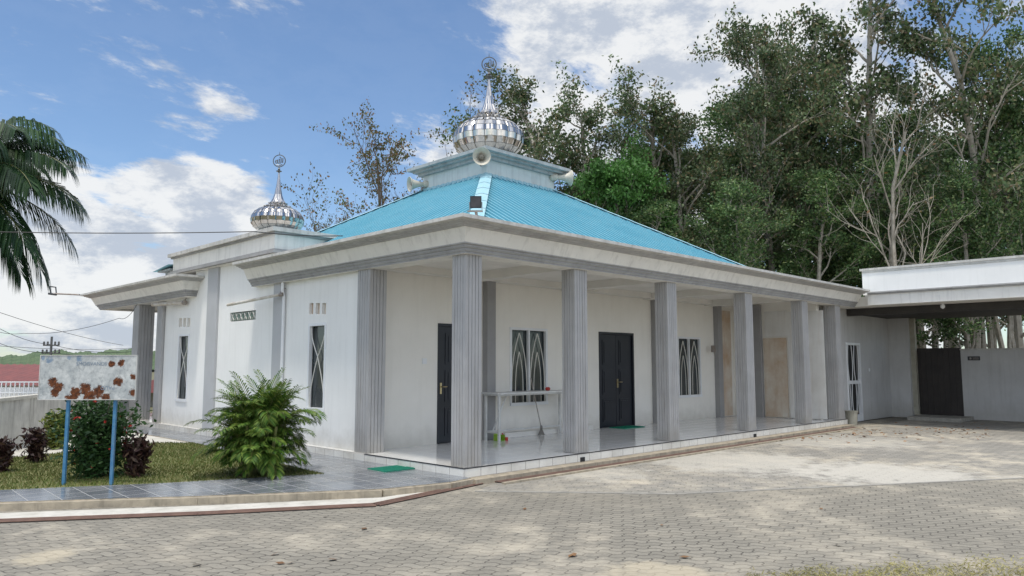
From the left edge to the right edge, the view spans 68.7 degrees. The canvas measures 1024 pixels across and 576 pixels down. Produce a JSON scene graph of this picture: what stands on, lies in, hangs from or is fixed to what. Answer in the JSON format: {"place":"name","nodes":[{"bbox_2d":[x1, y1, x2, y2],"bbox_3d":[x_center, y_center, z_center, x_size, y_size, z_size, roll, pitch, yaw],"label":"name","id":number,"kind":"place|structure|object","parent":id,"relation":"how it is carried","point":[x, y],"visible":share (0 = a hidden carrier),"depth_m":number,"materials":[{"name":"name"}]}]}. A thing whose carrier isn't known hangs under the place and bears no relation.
{"place":"outdoors","nodes":[
{"label":"outdoors","id":0,"kind":"place"},
{"bbox_2d":[0,348,154,369],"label":"hills","id":1,"kind":"structure","parent":0,"point":[29,358],"depth_m":205.60,"materials":[{"name":"green plant"}]},
{"bbox_2d":[11,433,184,456],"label":"back path","id":2,"kind":"structure","parent":0,"point":[149,438],"depth_m":14.95,"materials":[{"name":"grey concrete"}]},
{"bbox_2d":[0,116,90,298],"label":"coconut palm","id":3,"kind":"object","parent":2,"relation":"on","point":[20,174],"visible":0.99,"depth_m":16.51,"materials":[{"name":"green plant"}]},
{"bbox_2d":[39,408,73,449],"bbox_3d":[-8.401,2.613,13.902,0.673,0.771,0.751,6,-8,-45],"label":"yellow shrub","id":4,"kind":"object","parent":2,"relation":"on","point":[49,423],"visible":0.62,"depth_m":13.72,"materials":[{"name":"green plant"}]},
{"bbox_2d":[150,380,153,406],"bbox_3d":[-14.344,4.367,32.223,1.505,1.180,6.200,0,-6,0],"label":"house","id":5,"kind":"structure","parent":0,"point":[152,390],"depth_m":29.71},
{"bbox_2d":[0,441,323,489],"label":"lawn","id":6,"kind":"structure","parent":0,"point":[124,482],"depth_m":10.55,"materials":[{"name":"plant"}]},
{"bbox_2d":[0,435,21,471],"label":"cordyline plant","id":7,"kind":"object","parent":6,"relation":"on","point":[6,454],"visible":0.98,"depth_m":10.80,"materials":[{"name":"purple plant"}]},
{"bbox_2d":[19,422,50,462],"bbox_3d":[-7.561,2.453,11.883,0.474,0.669,0.444,-2,-6,22],"label":"cordyline plant","id":8,"kind":"object","parent":6,"relation":"on","point":[36,442],"visible":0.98,"depth_m":11.81,"materials":[{"name":"purple plant"}]},
{"bbox_2d":[37,355,137,484],"bbox_3d":[-5.500,1.731,9.682,1.261,1.724,0.073,0,-6,0],"label":"notice board","id":9,"kind":"object","parent":6,"relation":"on","point":[68,378],"visible":1,"depth_m":9.71,"materials":[{"name":"paint"}]},
{"bbox_2d":[46,400,156,478],"bbox_3d":[-5.703,1.990,10.318,1.388,1.340,1.443,6,-8,-45],"label":"flowering shrub","id":10,"kind":"object","parent":6,"relation":"on","point":[90,440],"visible":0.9,"depth_m":10.17,"materials":[{"name":"green plant"}]},
{"bbox_2d":[120,430,155,477],"bbox_3d":[-5.174,2.301,10.370,0.497,0.659,0.462,6,-8,-45],"label":"cordyline plant","id":11,"kind":"object","parent":6,"relation":"on","point":[138,455],"visible":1,"depth_m":10.28,"materials":[{"name":"purple plant"}]},
{"bbox_2d":[183,367,326,480],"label":"areca palm","id":12,"kind":"object","parent":6,"relation":"on","point":[256,434],"visible":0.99,"depth_m":10.32,"materials":[{"name":"green plant"}]},
{"bbox_2d":[0,424,470,502],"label":"path","id":13,"kind":"structure","parent":0,"point":[343,474],"depth_m":9.62,"materials":[{"name":"grey tile"}]},
{"bbox_2d":[367,465,414,471],"bbox_3d":[-1.738,2.660,11.061,0.659,0.019,0.466,6,-8,-45],"label":"doormat","id":14,"kind":"object","parent":13,"relation":"on","point":[390,468],"visible":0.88,"depth_m":10.98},
{"bbox_2d":[494,433,507,440],"bbox_3d":[-0.207,2.804,14.108,0.228,0.136,0.168,6,-8,-45],"label":"dustpan","id":15,"kind":"object","parent":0,"point":[503,438],"visible":0.74,"depth_m":14.08,"materials":[{"name":"plastic"}]},
{"bbox_2d":[0,414,1023,575],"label":"paving","id":16,"kind":"structure","parent":0,"point":[469,531],"depth_m":7.10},
{"bbox_2d":[0,492,422,518],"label":"gutter strip","id":17,"kind":"object","parent":16,"relation":"on","point":[173,509],"visible":0.82,"depth_m":8.45,"materials":[{"name":"white concrete"}]},
{"bbox_2d":[0,479,473,510],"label":"kerb","id":18,"kind":"structure","parent":16,"relation":"on","point":[15,506],"depth_m":8.79,"materials":[{"name":"concrete"}]},
{"bbox_2d":[0,483,482,522],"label":"drain grating","id":19,"kind":"object","parent":16,"relation":"on","point":[217,512],"visible":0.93,"depth_m":8.21,"materials":[{"name":"metal"}]},
{"bbox_2d":[470,424,863,484],"bbox_3d":[4.223,3.118,14.785,13.300,0.090,0.500,6,-8,-45],"label":"concrete edging","id":20,"kind":"object","parent":16,"relation":"on","point":[487,479],"visible":0.71,"depth_m":12.71,"materials":[{"name":"beige concrete"}]},
{"bbox_2d":[495,427,856,482],"bbox_3d":[4.364,3.147,14.818,12.850,0.040,0.162,6,-8,-45],"label":"drain grating","id":21,"kind":"object","parent":16,"relation":"on","point":[518,478],"visible":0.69,"depth_m":12.74,"materials":[{"name":"metal"}]},
{"bbox_2d":[844,410,858,424],"bbox_3d":[9.221,3.521,20.338,0.360,0.380,0.357,6,-8,-45],"label":"bucket","id":22,"kind":"object","parent":16,"relation":"on","point":[851,416],"visible":0.93,"depth_m":20.21,"materials":[{"name":"white plastic"}]},
{"bbox_2d":[819,255,1023,422],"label":"carport annex","id":23,"kind":"object","parent":16,"relation":"on","point":[890,369],"visible":0.93,"depth_m":21.80,"materials":[{"name":"paint"}]},
{"bbox_2d":[845,342,863,421],"bbox_3d":[9.842,2.706,21.563,1.037,2.252,0.070,6,-8,-45],"label":"grille door","id":24,"kind":"structure","parent":23,"relation":"in","point":[860,397],"depth_m":21.67,"materials":[{"name":"metal"}]},
{"bbox_2d":[943,214,1021,347],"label":"tree","id":25,"kind":"object","parent":16,"relation":"on","point":[990,342],"depth_m":31.25,"materials":[{"name":"green plant"}]},
{"bbox_2d":[982,209,1021,347],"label":"tree","id":26,"kind":"object","parent":16,"relation":"on","point":[1013,344],"visible":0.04,"depth_m":31.31,"materials":[{"name":"green plant"}]},
{"bbox_2d":[988,212,1020,347],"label":"tree","id":27,"kind":"object","parent":16,"relation":"on","point":[1009,332],"visible":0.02,"depth_m":30.71,"materials":[{"name":"green plant"}]},
{"bbox_2d":[0,0,1023,356],"label":"sky","id":28,"kind":"structure","parent":0,"point":[180,112],"materials":[{"name":"blue"}]},
{"bbox_2d":[150,370,889,421],"bbox_3d":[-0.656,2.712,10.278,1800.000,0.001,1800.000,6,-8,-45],"label":"ground","id":29,"kind":"structure","parent":0,"point":[151,408],"depth_m":27.74,"materials":[{"name":"grey concrete"}]},
{"bbox_2d":[0,364,39,386],"bbox_3d":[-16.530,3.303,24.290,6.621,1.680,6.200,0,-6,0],"label":"house","id":30,"kind":"structure","parent":29,"relation":"on","point":[19,372],"depth_m":22.83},
{"bbox_2d":[41,337,59,354],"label":"utility pole","id":31,"kind":"object","parent":29,"relation":"on","point":[51,345],"visible":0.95,"depth_m":57.79,"materials":[{"name":"metal"}]},
{"bbox_2d":[0,312,119,344],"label":"overhead cable","id":32,"kind":"object","parent":31,"relation":"attached to","point":[54,329],"visible":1,"depth_m":63.92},
{"bbox_2d":[5,346,129,349],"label":"overhead cable","id":33,"kind":"object","parent":31,"relation":"attached to","point":[76,349],"visible":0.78,"depth_m":60.91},
{"bbox_2d":[58,346,131,352],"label":"overhead cable","id":34,"kind":"object","parent":31,"relation":"attached to","point":[92,351],"visible":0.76,"depth_m":63.57,"materials":[{"name":"black rubber"}]},
{"bbox_2d":[0,394,128,448],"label":"boundary wall","id":35,"kind":"structure","parent":29,"relation":"on","point":[18,413],"depth_m":14.27,"materials":[{"name":"grey concrete"}]},
{"bbox_2d":[0,381,38,396],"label":"white fence","id":36,"kind":"object","parent":35,"relation":"on","point":[5,391],"visible":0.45,"depth_m":19.83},
{"bbox_2d":[304,207,352,231],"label":"tree","id":37,"kind":"object","parent":29,"relation":"on","point":[327,221],"visible":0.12,"depth_m":29.00,"materials":[{"name":"green plant"}]},
{"bbox_2d":[281,96,433,231],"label":"tree","id":38,"kind":"object","parent":29,"relation":"on","point":[377,166],"visible":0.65,"depth_m":30.23,"materials":[{"name":"green plant"}]},
{"bbox_2d":[380,69,558,201],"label":"tree","id":39,"kind":"object","parent":29,"relation":"on","point":[469,88],"visible":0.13,"depth_m":32.11,"materials":[{"name":"green plant"}]},
{"bbox_2d":[80,57,869,476],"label":"mosque","id":40,"kind":"structure","parent":29,"relation":"on","point":[408,331],"depth_m":14.93,"materials":[{"name":"white paint"}]},
{"bbox_2d":[48,286,79,295],"bbox_3d":[-12.617,0.078,21.102,0.877,0.279,0.070,0,-6,0],"label":"floodlight","id":41,"kind":"object","parent":40,"relation":"attached to","point":[55,294],"visible":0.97,"depth_m":21.08,"materials":[{"name":"black paint"}]},
{"bbox_2d":[0,305,136,333],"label":"overhead cable","id":42,"kind":"object","parent":40,"relation":"attached to","point":[70,330],"visible":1,"depth_m":19.07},
{"bbox_2d":[151,298,187,305],"bbox_3d":[-8.236,0.344,18.080,1.508,0.206,0.217,-4,-7,37],"label":"tube lamp","id":43,"kind":"object","parent":40,"relation":"attached to","point":[184,302],"visible":0.97,"depth_m":17.91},
{"bbox_2d":[2,231,342,235],"bbox_3d":[-6.096,-0.988,13.902,6.559,0.450,1.877,0,-6,3],"label":"overhead cable","id":44,"kind":"object","parent":40,"relation":"attached to","point":[167,232],"visible":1,"depth_m":13.93,"materials":[{"name":"black rubber"}]},
{"bbox_2d":[175,334,189,401],"bbox_3d":[-7.733,1.878,17.662,0.120,1.586,0.652,6,-8,-45],"label":"window","id":45,"kind":"structure","parent":40,"relation":"in","point":[182,358],"depth_m":17.77,"materials":[{"name":"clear glass"}]},
{"bbox_2d":[226,288,285,305],"bbox_3d":[-4.997,0.177,14.666,1.454,0.327,0.191,-3,-7,27],"label":"tube lamp","id":46,"kind":"object","parent":40,"relation":"attached to","point":[256,299],"visible":1,"depth_m":14.56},
{"bbox_2d":[305,322,326,411],"bbox_3d":[-3.475,1.414,13.429,0.120,1.571,0.611,6,-8,-45],"label":"window","id":47,"kind":"structure","parent":40,"relation":"in","point":[317,332],"depth_m":13.52,"materials":[{"name":"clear glass"}]},
{"bbox_2d":[407,177,428,191],"bbox_3d":[-2.157,-2.398,17.502,0.544,0.350,0.350,3,-6,-26],"label":"horn loudspeaker","id":48,"kind":"object","parent":40,"relation":"attached to","point":[412,184],"visible":0.97,"depth_m":17.48,"materials":[{"name":"white metal"}]},
{"bbox_2d":[437,323,451,443],"bbox_3d":[-1.045,1.763,13.944,0.950,2.175,0.170,6,-8,-45],"label":"door","id":49,"kind":"structure","parent":40,"relation":"in","point":[444,361],"depth_m":13.73,"materials":[{"name":"paint"}]},
{"bbox_2d":[467,196,482,214],"bbox_3d":[-0.523,-1.139,10.644,0.220,0.329,0.116,0,-6,0],"label":"floodlight","id":50,"kind":"object","parent":40,"relation":"attached to","point":[475,202],"visible":0.97,"depth_m":10.61,"materials":[{"name":"black paint"}]},
{"bbox_2d":[473,147,490,166],"bbox_3d":[-0.660,-2.724,15.867,0.381,0.381,0.530,1,-6,-7],"label":"horn loudspeaker","id":51,"kind":"object","parent":40,"relation":"attached to","point":[481,156],"visible":1,"depth_m":15.67,"materials":[{"name":"white metal"}]},
{"bbox_2d":[481,390,561,441],"bbox_3d":[0.383,2.487,14.758,2.300,0.900,0.500,6,-8,-45],"label":"porch table","id":52,"kind":"object","parent":40,"relation":"on","point":[514,393],"visible":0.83,"depth_m":14.16,"materials":[{"name":"white paint"}]},
{"bbox_2d":[510,327,547,405],"bbox_3d":[0.325,1.604,15.330,1.109,1.568,0.120,6,-8,-45],"label":"window","id":53,"kind":"structure","parent":40,"relation":"in","point":[528,346],"depth_m":15.35,"materials":[{"name":"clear glass"}]},
{"bbox_2d":[530,378,544,434],"bbox_3d":[0.516,2.402,15.171,0.310,1.153,0.055,1,-6,-14],"label":"broom","id":54,"kind":"object","parent":40,"relation":"on","point":[541,432],"visible":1,"depth_m":15.14,"materials":[{"name":"grey plastic"}]},
{"bbox_2d":[550,170,573,185],"bbox_3d":[1.146,-2.599,17.623,0.520,0.370,0.370,1,-6,-12],"label":"horn loudspeaker","id":55,"kind":"object","parent":40,"relation":"attached to","point":[568,177],"visible":1,"depth_m":17.56,"materials":[{"name":"white metal"}]},
{"bbox_2d":[599,332,634,427],"bbox_3d":[2.409,2.118,17.378,1.331,2.167,0.170,6,-8,-45],"label":"door","id":56,"kind":"structure","parent":40,"relation":"in","point":[616,350],"depth_m":17.38,"materials":[{"name":"paint"}]},
{"bbox_2d":[609,425,644,428],"bbox_3d":[2.620,3.161,17.022,0.774,0.019,0.424,6,-8,-45],"label":"doormat","id":57,"kind":"object","parent":40,"relation":"on","point":[626,427],"visible":1,"depth_m":16.91,"materials":[{"name":"green fabric"}]},
{"bbox_2d":[677,336,702,397],"bbox_3d":[4.619,2.066,19.599,1.116,1.568,0.120,6,-8,-45],"label":"window","id":58,"kind":"structure","parent":40,"relation":"in","point":[689,359],"depth_m":19.62,"materials":[{"name":"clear glass"}]},
{"bbox_2d":[435,63,615,210],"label":"tree","id":59,"kind":"object","parent":29,"relation":"on","point":[534,144],"visible":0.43,"depth_m":29.26,"materials":[{"name":"green plant"}]},
{"bbox_2d":[559,158,609,211],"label":"tree","id":60,"kind":"object","parent":29,"relation":"on","point":[567,187],"visible":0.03,"depth_m":29.48,"materials":[{"name":"green plant"}]},
{"bbox_2d":[529,60,650,205],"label":"tree","id":61,"kind":"object","parent":29,"relation":"on","point":[588,119],"visible":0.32,"depth_m":28.73,"materials":[{"name":"green plant"}]},
{"bbox_2d":[561,129,699,244],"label":"tree","id":62,"kind":"object","parent":29,"relation":"on","point":[622,185],"visible":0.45,"depth_m":26.00,"materials":[{"name":"green plant"}]},
{"bbox_2d":[604,116,709,215],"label":"tree","id":63,"kind":"object","parent":29,"relation":"on","point":[637,131],"visible":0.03,"depth_m":33.11,"materials":[{"name":"green plant"}]},
{"bbox_2d":[594,54,730,242],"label":"tree","id":64,"kind":"object","parent":29,"relation":"on","point":[654,106],"visible":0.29,"depth_m":30.59,"materials":[{"name":"green plant"}]},
{"bbox_2d":[614,178,712,252],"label":"tree","id":65,"kind":"object","parent":29,"relation":"on","point":[646,212],"visible":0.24,"depth_m":25.78,"materials":[{"name":"green plant"}]},
{"bbox_2d":[610,91,743,257],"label":"tree","id":66,"kind":"object","parent":29,"relation":"on","point":[666,123],"visible":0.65,"depth_m":30.04,"materials":[{"name":"green plant"}]},
{"bbox_2d":[658,131,723,254],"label":"tree","id":67,"kind":"object","parent":29,"relation":"on","point":[672,162],"visible":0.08,"depth_m":33.38,"materials":[{"name":"green plant"}]},
{"bbox_2d":[676,194,716,237],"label":"tree","id":68,"kind":"object","parent":29,"relation":"on","point":[701,201],"visible":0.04,"depth_m":35.75,"materials":[{"name":"green plant"}]},
{"bbox_2d":[690,164,785,270],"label":"tree","id":69,"kind":"object","parent":29,"relation":"on","point":[710,221],"visible":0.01,"depth_m":39.82,"materials":[{"name":"green plant"}]},
{"bbox_2d":[676,175,802,268],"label":"tree","id":70,"kind":"object","parent":29,"relation":"on","point":[732,228],"visible":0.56,"depth_m":24.80,"materials":[{"name":"green plant"}]},
{"bbox_2d":[684,2,831,271],"bbox_3d":[9.652,-4.003,29.544,5.383,17.664,5.540,-1,-6,13],"label":"tree","id":71,"kind":"object","parent":29,"relation":"on","point":[744,40],"visible":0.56,"depth_m":29.51,"materials":[{"name":"green plant"}]},
{"bbox_2d":[692,90,831,280],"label":"tree","id":72,"kind":"object","parent":29,"relation":"on","point":[734,162],"visible":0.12,"depth_m":30.84,"materials":[{"name":"green plant"}]},
{"bbox_2d":[684,89,840,283],"bbox_3d":[11.816,-2.199,36.776,8.984,15.522,9.093,-1,-6,5],"label":"tree","id":73,"kind":"object","parent":29,"relation":"on","point":[707,119],"visible":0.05,"depth_m":37.16,"materials":[{"name":"green plant"}]},
{"bbox_2d":[705,38,851,267],"bbox_3d":[9.743,-2.271,28.005,4.480,13.928,5.227,2,-6,-17],"label":"tree","id":74,"kind":"object","parent":29,"relation":"on","point":[759,104],"visible":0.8,"depth_m":27.58,"materials":[{"name":"green plant"}]},
{"bbox_2d":[710,2,880,277],"bbox_3d":[11.854,-3.782,31.947,6.508,17.851,7.592,-5,-8,42],"label":"tree","id":75,"kind":"object","parent":29,"relation":"on","point":[813,19],"visible":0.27,"depth_m":31.73,"materials":[{"name":"green plant"}]},
{"bbox_2d":[756,171,884,284],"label":"tree","id":76,"kind":"object","parent":29,"relation":"on","point":[832,276],"visible":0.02,"depth_m":36.10,"materials":[{"name":"green plant"}]},
{"bbox_2d":[759,57,884,285],"bbox_3d":[13.335,-2.701,32.547,5.981,15.647,5.844,0,-6,1],"label":"tree","id":77,"kind":"object","parent":29,"relation":"on","point":[848,141],"visible":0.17,"depth_m":31.72,"materials":[{"name":"green plant"}]},
{"bbox_2d":[761,126,905,285],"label":"tree","id":78,"kind":"object","parent":29,"relation":"on","point":[841,209],"visible":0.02,"depth_m":34.55,"materials":[{"name":"green plant"}]},
{"bbox_2d":[769,165,919,326],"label":"tree","id":79,"kind":"object","parent":29,"relation":"on","point":[803,231],"visible":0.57,"depth_m":26.83,"materials":[{"name":"green plant"}]},
{"bbox_2d":[789,0,962,267],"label":"tree","id":80,"kind":"object","parent":29,"relation":"on","point":[858,98],"visible":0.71,"depth_m":28.59,"materials":[{"name":"green plant"}]},
{"bbox_2d":[819,115,934,286],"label":"tree","id":81,"kind":"object","parent":29,"relation":"on","point":[858,171],"visible":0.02,"depth_m":37.02,"materials":[{"name":"green plant"}]},
{"bbox_2d":[852,214,941,320],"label":"tree","id":82,"kind":"object","parent":29,"relation":"on","point":[903,255],"visible":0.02,"depth_m":31.96,"materials":[{"name":"green plant"}]},
{"bbox_2d":[819,68,986,267],"bbox_3d":[13.457,-1.527,25.141,4.718,11.744,5.049,-5,-8,41],"label":"tree","id":83,"kind":"object","parent":29,"relation":"on","point":[892,219],"visible":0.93,"depth_m":25.19,"materials":[{"name":"grey plant"}]},
{"bbox_2d":[875,206,947,347],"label":"tree","id":84,"kind":"object","parent":29,"relation":"on","point":[916,253],"visible":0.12,"depth_m":31.26,"materials":[{"name":"green plant"}]},
{"bbox_2d":[818,84,1011,347],"bbox_3d":[16.886,-1.979,31.889,8.220,14.060,6.634,-1,-6,11],"label":"tree","id":85,"kind":"object","parent":29,"relation":"on","point":[900,131],"visible":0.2,"depth_m":32.03,"materials":[{"name":"green plant"}]},
{"bbox_2d":[833,155,1000,347],"bbox_3d":[13.964,-0.198,26.896,5.435,9.390,5.501,5,-8,-41],"label":"tree","id":86,"kind":"object","parent":29,"relation":"on","point":[866,221],"visible":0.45,"depth_m":26.77,"materials":[{"name":"green plant"}]},
{"bbox_2d":[885,216,950,347],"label":"tree","id":87,"kind":"object","parent":29,"relation":"on","point":[935,341],"visible":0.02,"depth_m":32.08,"materials":[{"name":"green plant"}]},
{"bbox_2d":[898,213,960,347],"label":"tree","id":88,"kind":"object","parent":29,"relation":"on","point":[944,341],"visible":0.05,"depth_m":29.27,"materials":[{"name":"green plant"}]},
{"bbox_2d":[878,182,984,326],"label":"tree","id":89,"kind":"object","parent":29,"relation":"on","point":[917,213],"visible":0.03,"depth_m":36.97,"materials":[{"name":"green plant"}]},
{"bbox_2d":[916,157,950,347],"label":"tree","id":90,"kind":"object","parent":29,"relation":"on","point":[949,344],"depth_m":40.02,"materials":[{"name":"green plant"}]},
{"bbox_2d":[860,0,1023,347],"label":"tree","id":91,"kind":"object","parent":29,"relation":"on","point":[914,41],"visible":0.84,"depth_m":26.12,"materials":[{"name":"green plant"}]},
{"bbox_2d":[906,130,1002,347],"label":"tree","id":92,"kind":"object","parent":29,"relation":"on","point":[941,180],"visible":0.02,"depth_m":39.63,"materials":[{"name":"green plant"}]},
{"bbox_2d":[918,223,993,347],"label":"tree","id":93,"kind":"object","parent":29,"relation":"on","point":[951,324],"visible":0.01,"depth_m":32.01,"materials":[{"name":"green plant"}]},
{"bbox_2d":[901,18,1023,347],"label":"tree","id":94,"kind":"object","parent":29,"relation":"on","point":[1011,110],"visible":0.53,"depth_m":26.46,"materials":[{"name":"green plant"}]},
{"bbox_2d":[914,157,1023,348],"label":"tree","id":95,"kind":"object","parent":29,"relation":"on","point":[961,184],"visible":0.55,"depth_m":24.88,"materials":[{"name":"green plant"}]},
{"bbox_2d":[924,205,1020,342],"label":"tree","id":96,"kind":"object","parent":29,"relation":"on","point":[963,259],"visible":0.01,"depth_m":31.00,"materials":[{"name":"green plant"}]},
{"bbox_2d":[923,167,1023,347],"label":"tree","id":97,"kind":"object","parent":29,"relation":"on","point":[995,337],"visible":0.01,"depth_m":37.42,"materials":[{"name":"green plant"}]},
{"bbox_2d":[943,115,1023,337],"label":"tree","id":98,"kind":"object","parent":29,"relation":"on","point":[1010,140],"visible":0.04,"depth_m":37.97,"materials":[{"name":"green plant"}]},
{"bbox_2d":[981,56,1023,208],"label":"tree","id":99,"kind":"object","parent":29,"relation":"on","point":[1007,179],"visible":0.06,"depth_m":28.18,"materials":[{"name":"green plant"}]},
{"bbox_2d":[992,315,1023,347],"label":"tree","id":100,"kind":"object","parent":29,"relation":"on","point":[1000,341],"visible":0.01,"depth_m":32.99,"materials":[{"name":"grey plant"}]},
{"bbox_2d":[479,420,1023,492],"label":"forecourt apron","id":101,"kind":"object","parent":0,"point":[893,457],"visible":0.83,"depth_m":12.19,"materials":[{"name":"grey concrete"}]},
{"bbox_2d":[193,421,993,564],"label":"dry leaves","id":102,"kind":"object","parent":101,"relation":"on","point":[281,562],"visible":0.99,"depth_m":17.51,"materials":[{"name":"brown plant"}]},
{"bbox_2d":[475,477,1023,494],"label":"edging strip","id":103,"kind":"object","parent":101,"relation":"on","point":[748,490],"visible":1,"depth_m":9.64,"materials":[{"name":"concrete"}]},
{"bbox_2d":[746,552,1023,575],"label":"dry grass","id":104,"kind":"structure","parent":0,"point":[868,573],"depth_m":5.88,"materials":[{"name":"beige plant"}]},
{"bbox_2d":[942,189,1020,347],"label":"tree","id":105,"kind":"object","parent":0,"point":[983,342],"visible":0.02,"depth_m":30.28,"materials":[{"name":"green plant"}]}
]}

